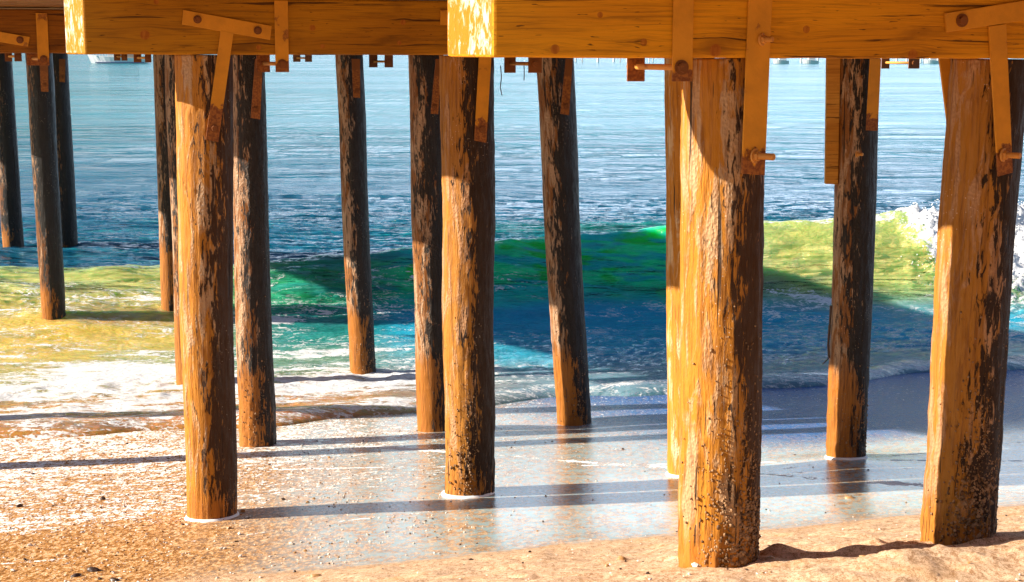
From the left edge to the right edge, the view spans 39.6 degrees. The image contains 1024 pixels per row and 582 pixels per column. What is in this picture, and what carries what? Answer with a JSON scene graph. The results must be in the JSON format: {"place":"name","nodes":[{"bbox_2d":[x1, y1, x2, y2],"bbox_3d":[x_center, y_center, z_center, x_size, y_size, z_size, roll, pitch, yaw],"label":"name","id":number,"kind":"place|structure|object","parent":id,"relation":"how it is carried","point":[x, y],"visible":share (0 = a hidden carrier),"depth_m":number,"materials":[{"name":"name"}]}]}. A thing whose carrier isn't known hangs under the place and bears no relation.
{"place":"outdoors","nodes":[
{"label":"outdoors","id":0,"kind":"place"},
{"bbox_2d":[0,53,1023,437],"bbox_3d":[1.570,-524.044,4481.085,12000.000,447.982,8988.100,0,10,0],"label":"water","id":1,"kind":"structure","parent":0,"point":[98,359],"depth_m":21.86,"materials":[{"name":"blue liquid"}]},
{"bbox_2d":[0,53,23,246],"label":"timber pile","id":2,"kind":"object","parent":1,"relation":"in","point":[11,217],"visible":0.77,"depth_m":25.05,"materials":[{"name":"brown wood"}]},
{"bbox_2d":[87,54,149,63],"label":"fishing boat","id":3,"kind":"object","parent":1,"relation":"on","point":[108,58],"visible":0.41,"depth_m":419.30,"materials":[{"name":"white paint"}]},
{"bbox_2d":[575,58,938,62],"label":"jetty","id":4,"kind":"object","parent":1,"relation":"in","point":[774,58],"visible":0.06,"depth_m":541.43,"materials":[{"name":"white paint"}]},
{"bbox_2d":[773,58,788,63],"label":"moored boat","id":5,"kind":"object","parent":1,"relation":"on","point":[781,61],"visible":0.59,"depth_m":486.03,"materials":[{"name":"white paint"}]},
{"bbox_2d":[802,58,818,63],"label":"moored boat","id":6,"kind":"object","parent":1,"relation":"on","point":[810,61],"visible":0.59,"depth_m":490.30,"materials":[{"name":"white paint"}]},
{"bbox_2d":[924,58,938,63],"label":"moored boat","id":7,"kind":"object","parent":1,"relation":"on","point":[932,61],"visible":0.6,"depth_m":508.63,"materials":[{"name":"white paint"}]},
{"bbox_2d":[887,199,1023,296],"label":"sea spray","id":8,"kind":"object","parent":1,"relation":"on","point":[937,222],"visible":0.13,"depth_m":21.86,"materials":[{"name":"white"}]},
{"bbox_2d":[0,369,1023,581],"bbox_3d":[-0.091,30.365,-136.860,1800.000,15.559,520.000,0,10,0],"label":"sand","id":9,"kind":"structure","parent":0,"point":[806,493],"depth_m":9.92,"materials":[{"name":"beige sand"}]},
{"bbox_2d":[25,53,65,319],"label":"timber pile","id":10,"kind":"object","parent":9,"relation":"on","point":[42,127],"visible":0.8,"depth_m":18.91,"materials":[{"name":"brown wood"}]},
{"bbox_2d":[0,9,65,52],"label":"cap beam","id":11,"kind":"structure","parent":10,"relation":"on","point":[22,22],"depth_m":11.83,"materials":[{"name":"brown wood"}]},
{"bbox_2d":[0,32,29,46],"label":"brace","id":12,"kind":"object","parent":11,"relation":"attached to","point":[15,39],"visible":1,"depth_m":11.79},
{"bbox_2d":[26,13,48,64],"bbox_3d":[-4.010,-2.122,12.001,0.092,0.434,0.395,-6,11,-34],"label":"beam clamp","id":13,"kind":"object","parent":11,"relation":"attached to","point":[40,56],"visible":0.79,"depth_m":11.87,"materials":[{"name":"paint"}]},
{"bbox_2d":[40,65,47,91],"bbox_3d":[-6.110,-2.793,18.578,0.113,0.381,0.033,0,10,0],"label":"rusty strap","id":14,"kind":"object","parent":10,"relation":"attached to","point":[44,77],"visible":0.88,"depth_m":18.58,"materials":[{"name":"metal"}]},
{"bbox_2d":[53,53,77,246],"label":"timber pile","id":15,"kind":"object","parent":9,"relation":"on","point":[66,173],"visible":0.56,"depth_m":25.31,"materials":[{"name":"brown wood"}]},
{"bbox_2d":[59,59,64,81],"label":"rusty strap","id":16,"kind":"object","parent":15,"relation":"attached to","point":[61,70],"visible":1,"depth_m":24.97,"materials":[{"name":"metal"}]},
{"bbox_2d":[70,573,80,576],"bbox_3d":[-2.545,1.666,8.299,0.065,0.042,0.046,0,9,-6],"label":"stone","id":17,"kind":"object","parent":9,"relation":"on","point":[76,575],"visible":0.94,"depth_m":8.29,"materials":[{"name":"grey stone"}]},
{"bbox_2d":[87,567,100,571],"bbox_3d":[-2.474,1.656,8.419,0.088,0.053,0.057,-4,9,4],"label":"stone","id":18,"kind":"object","parent":9,"relation":"on","point":[92,569],"visible":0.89,"depth_m":8.40,"materials":[{"name":"grey stone"}]},
{"bbox_2d":[109,578,118,581],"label":"stone","id":19,"kind":"object","parent":9,"relation":"on","point":[113,579],"visible":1,"depth_m":8.11,"materials":[{"name":"grey stone"}]},
{"bbox_2d":[153,55,173,310],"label":"timber pile","id":20,"kind":"object","parent":9,"relation":"on","point":[166,250],"visible":0.49,"depth_m":19.36,"materials":[{"name":"brown wood"}]},
{"bbox_2d":[164,55,182,384],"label":"timber pile","id":21,"kind":"object","parent":9,"relation":"on","point":[169,69],"visible":0.28,"depth_m":15.64,"materials":[{"name":"brown wood"}]},
{"bbox_2d":[174,55,237,519],"bbox_3d":[-2.064,0.516,9.685,0.386,4.192,0.377,1,10,0],"label":"timber pile","id":22,"kind":"object","parent":9,"relation":"on","point":[205,181],"visible":0.93,"depth_m":9.46,"materials":[{"name":"brown wood"}]},
{"bbox_2d":[64,0,447,54],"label":"cap beam","id":23,"kind":"structure","parent":22,"relation":"on","point":[351,27],"depth_m":9.23,"materials":[{"name":"brown wood"}]},
{"bbox_2d":[182,10,271,141],"bbox_3d":[-1.833,-1.389,9.210,0.571,0.841,0.029,-3,10,-16],"label":"steel strap","id":24,"kind":"object","parent":23,"relation":"attached to","point":[227,28],"visible":1,"depth_m":9.19,"materials":[{"name":"brown metal"}]},
{"bbox_2d":[256,0,288,71],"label":"beam clamp","id":25,"kind":"object","parent":23,"relation":"attached to","point":[264,63],"visible":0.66,"depth_m":9.28,"materials":[{"name":"paint"}]},
{"bbox_2d":[440,10,490,142],"bbox_3d":[-0.186,-1.462,9.698,0.616,0.901,0.029,-3,10,-16],"label":"steel strap","id":26,"kind":"object","parent":23,"relation":"attached to","point":[482,98],"visible":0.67,"depth_m":9.72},
{"bbox_2d":[184,511,238,522],"bbox_3d":[-2.077,1.556,9.848,0.376,0.058,0.395,0,10,0],"label":"foam ring","id":27,"kind":"object","parent":9,"relation":"on","point":[210,520],"visible":0.59,"depth_m":9.70,"materials":[{"name":"white liquid"}]},
{"bbox_2d":[233,55,276,447],"bbox_3d":[-2.345,0.170,12.926,0.373,4.585,0.359,1,10,0],"label":"timber pile","id":28,"kind":"object","parent":9,"relation":"on","point":[255,372],"visible":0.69,"depth_m":12.74,"materials":[{"name":"brown wood"}]},
{"bbox_2d":[251,59,261,118],"bbox_3d":[-2.223,-1.756,12.378,0.124,0.522,0.033,0,10,0],"label":"rusty strap","id":29,"kind":"object","parent":28,"relation":"attached to","point":[256,98],"visible":0.88,"depth_m":12.39,"materials":[{"name":"metal"}]},
{"bbox_2d":[309,573,320,577],"bbox_3d":[-1.083,1.575,7.839,0.068,0.032,0.043,-4,9,6],"label":"stone","id":30,"kind":"object","parent":9,"relation":"on","point":[315,575],"visible":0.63,"depth_m":7.83,"materials":[{"name":"beige stone"}]},
{"bbox_2d":[335,55,375,374],"bbox_3d":[-1.778,-0.364,16.468,0.330,4.706,0.315,-2,10,0],"label":"timber pile","id":31,"kind":"object","parent":9,"relation":"on","point":[354,181],"visible":0.73,"depth_m":16.27,"materials":[{"name":"brown wood"}]},
{"bbox_2d":[352,59,359,97],"bbox_3d":[-1.747,-2.381,15.929,0.097,0.432,0.033,0,10,0],"label":"rusty strap","id":32,"kind":"object","parent":31,"relation":"attached to","point":[356,76],"visible":1,"depth_m":15.93,"materials":[{"name":"metal"}]},
{"bbox_2d":[408,55,444,431],"bbox_3d":[-0.758,0.086,13.405,0.344,4.571,0.335,-1,10,0],"label":"timber pile","id":33,"kind":"object","parent":9,"relation":"on","point":[426,193],"visible":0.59,"depth_m":13.18,"materials":[{"name":"brown wood"}]},
{"bbox_2d":[431,59,439,113],"bbox_3d":[-0.684,-1.847,12.863,0.109,0.498,0.033,0,10,0],"label":"rusty strap","id":34,"kind":"object","parent":33,"relation":"attached to","point":[435,100],"visible":0.77,"depth_m":12.88,"materials":[{"name":"metal"}]},
{"bbox_2d":[439,55,495,495],"bbox_3d":[-0.316,0.430,10.204,0.400,4.184,0.380,0,10,0],"label":"timber pile","id":35,"kind":"object","parent":9,"relation":"on","point":[468,195],"visible":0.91,"depth_m":9.97,"materials":[{"name":"brown wood"}]},
{"bbox_2d":[441,490,494,498],"bbox_3d":[-0.322,1.471,10.367,0.395,0.066,0.415,0,10,0],"label":"foam ring","id":36,"kind":"object","parent":9,"relation":"on","point":[443,494],"visible":0.59,"depth_m":10.21,"materials":[{"name":"white liquid"}]},
{"bbox_2d":[0,429,1021,581],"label":"shell fragments","id":37,"kind":"object","parent":9,"relation":"on","point":[694,564],"visible":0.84,"depth_m":9.92,"materials":[{"name":"beige stone"}]},
{"bbox_2d":[537,58,591,425],"bbox_3d":[0.534,0.043,13.806,0.371,4.619,0.360,-3,10,1],"label":"timber pile","id":38,"kind":"object","parent":9,"relation":"on","point":[559,160],"visible":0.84,"depth_m":13.59,"materials":[{"name":"brown wood"}]},
{"bbox_2d":[560,59,572,114],"bbox_3d":[0.508,-1.899,13.257,0.114,0.522,0.033,0,10,0],"label":"rusty strap","id":39,"kind":"object","parent":38,"relation":"attached to","point":[565,101],"visible":1,"depth_m":13.26,"materials":[{"name":"metal"}]},
{"bbox_2d":[617,556,626,559],"bbox_3d":[0.573,1.402,7.419,0.055,0.040,0.038,9,10,4],"label":"stone","id":40,"kind":"object","parent":9,"relation":"on","point":[621,558],"visible":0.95,"depth_m":7.41,"materials":[{"name":"beige stone"}]},
{"bbox_2d":[666,472,678,477],"bbox_3d":[1.368,1.394,10.866,0.390,0.067,0.409,0,10,0],"label":"foam ring","id":41,"kind":"object","parent":9,"relation":"on","point":[671,475],"visible":0.24,"depth_m":10.76,"materials":[{"name":"white liquid"}]},
{"bbox_2d":[664,58,694,474],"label":"timber pile","id":42,"kind":"object","parent":9,"relation":"on","point":[672,96],"visible":0.26,"depth_m":10.51,"materials":[{"name":"brown wood"}]},
{"bbox_2d":[678,58,764,567],"bbox_3d":[0.949,0.635,6.484,0.390,3.347,0.381,-1,10,0],"label":"timber pile","id":43,"kind":"object","parent":9,"relation":"on","point":[721,283],"visible":0.9,"depth_m":6.26,"materials":[{"name":"brown wood"}]},
{"bbox_2d":[448,0,1023,58],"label":"cap beam","id":44,"kind":"structure","parent":43,"relation":"on","point":[895,29],"depth_m":5.95,"materials":[{"name":"brown wood"}]},
{"bbox_2d":[0,0,447,9],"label":"pier deck","id":45,"kind":"structure","parent":44,"relation":"on","point":[33,4],"depth_m":11.14,"materials":[{"name":"brown wood"}]},
{"bbox_2d":[504,57,541,72],"bbox_3d":[0.068,-1.732,9.908,0.096,0.424,0.390,-6,11,-32],"label":"beam clamp","id":46,"kind":"object","parent":44,"relation":"attached to","point":[534,65],"visible":0.39,"depth_m":9.87,"materials":[{"name":"metal"}]},
{"bbox_2d":[626,0,693,80],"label":"beam clamp","id":47,"kind":"object","parent":44,"relation":"attached to","point":[681,66],"visible":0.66,"depth_m":5.91,"materials":[{"name":"paint"}]},
{"bbox_2d":[741,0,775,174],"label":"steel strap","id":48,"kind":"object","parent":44,"relation":"attached to","point":[759,39],"visible":1,"depth_m":6.03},
{"bbox_2d":[855,59,880,157],"bbox_3d":[2.645,-1.358,10.579,0.187,0.728,0.056,-6,11,-33],"label":"steel strap","id":49,"kind":"object","parent":44,"relation":"attached to","point":[873,95],"visible":1,"depth_m":10.58,"materials":[{"name":"brown metal"}]},
{"bbox_2d":[881,58,919,68],"bbox_3d":[3.909,-2.461,14.345,0.122,0.434,0.409,-8,13,-41],"label":"beam clamp","id":50,"kind":"object","parent":44,"relation":"attached to","point":[911,63],"visible":0.36,"depth_m":14.33,"materials":[{"name":"metal"}]},
{"bbox_2d":[938,59,949,116],"bbox_3d":[2.046,-0.925,6.677,0.097,0.335,0.032,0,10,0],"label":"brace","id":51,"kind":"object","parent":44,"relation":"attached to","point":[944,65],"visible":0.38,"depth_m":6.67,"materials":[{"name":"brown wood"}]},
{"bbox_2d":[944,0,1023,175],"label":"steel strap","id":52,"kind":"object","parent":44,"relation":"attached to","point":[994,15],"visible":1,"depth_m":6.35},
{"bbox_2d":[825,455,867,459],"bbox_3d":[2.642,1.312,11.240,0.340,0.074,0.360,0,10,0],"label":"foam ring","id":53,"kind":"object","parent":9,"relation":"on","point":[856,458],"visible":0.59,"depth_m":11.11,"materials":[{"name":"white liquid"}]},
{"bbox_2d":[826,58,880,457],"bbox_3d":[2.635,0.276,11.076,0.329,4.152,0.322,0,10,0],"label":"timber pile","id":54,"kind":"object","parent":9,"relation":"on","point":[855,200],"visible":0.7,"depth_m":10.88,"materials":[{"name":"brown wood"}]},
{"bbox_2d":[823,305,831,363],"bbox_3d":[2.453,0.343,11.068,0.059,0.470,0.021,0,10,0],"label":"dead twig","id":55,"kind":"object","parent":54,"relation":"attached to","point":[829,331],"visible":1,"depth_m":11.06,"materials":[{"name":"wood"}]},
{"bbox_2d":[824,58,839,183],"bbox_3d":[2.422,-1.284,10.770,0.120,0.950,0.050,0,10,0],"label":"timber board","id":56,"kind":"object","parent":54,"relation":"attached to","point":[832,94],"visible":0.91,"depth_m":10.75,"materials":[{"name":"brown wood"}]},
{"bbox_2d":[920,59,1023,545],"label":"timber pile","id":57,"kind":"object","parent":9,"relation":"on","point":[978,207],"visible":0.89,"depth_m":6.63,"materials":[{"name":"brown wood"}]},
{"bbox_3d":[-3.813,-2.762,15.415,7.011,0.364,0.303,-3,10,-16],"label":"cap beam","id":58,"kind":"object","parent":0,"visible":0},
{"bbox_2d":[5,53,21,60],"bbox_3d":[-5.268,-2.619,14.999,0.075,0.393,0.398,-7,12,-35],"label":"beam clamp","id":59,"kind":"object","parent":58,"relation":"attached to","point":[15,56],"visible":0.35,"depth_m":14.90,"materials":[{"name":"metal"}]},
{"bbox_2d":[133,54,151,61],"bbox_3d":[-3.996,-2.674,15.378,0.081,0.402,0.395,-7,12,-35],"label":"beam clamp","id":60,"kind":"object","parent":58,"relation":"attached to","point":[138,57],"visible":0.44,"depth_m":15.41,"materials":[{"name":"metal"}]},
{"bbox_2d":[369,55,392,66],"bbox_3d":[-1.488,-2.765,16.123,0.096,0.457,0.400,-7,12,-36],"label":"beam clamp","id":61,"kind":"object","parent":58,"relation":"attached to","point":[374,61],"visible":0.43,"depth_m":16.14,"materials":[{"name":"metal"}]},
{"bbox_3d":[-6.395,-3.310,18.628,7.011,0.364,0.303,-3,10,-16],"label":"cap beam","id":62,"kind":"object","parent":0,"visible":0},
{"bbox_2d":[114,54,126,60],"bbox_3d":[-5.229,-3.282,18.989,0.084,0.409,0.391,-6,11,-32],"label":"beam clamp","id":63,"kind":"object","parent":62,"relation":"attached to","point":[117,57],"visible":0.31,"depth_m":19.02,"materials":[{"name":"metal"}]},
{"bbox_2d":[293,55,311,61],"bbox_3d":[-2.901,-3.384,19.679,0.101,0.424,0.400,-7,12,-37],"label":"beam clamp","id":64,"kind":"object","parent":62,"relation":"attached to","point":[298,58],"visible":0.37,"depth_m":19.70,"materials":[{"name":"metal"}]}
]}

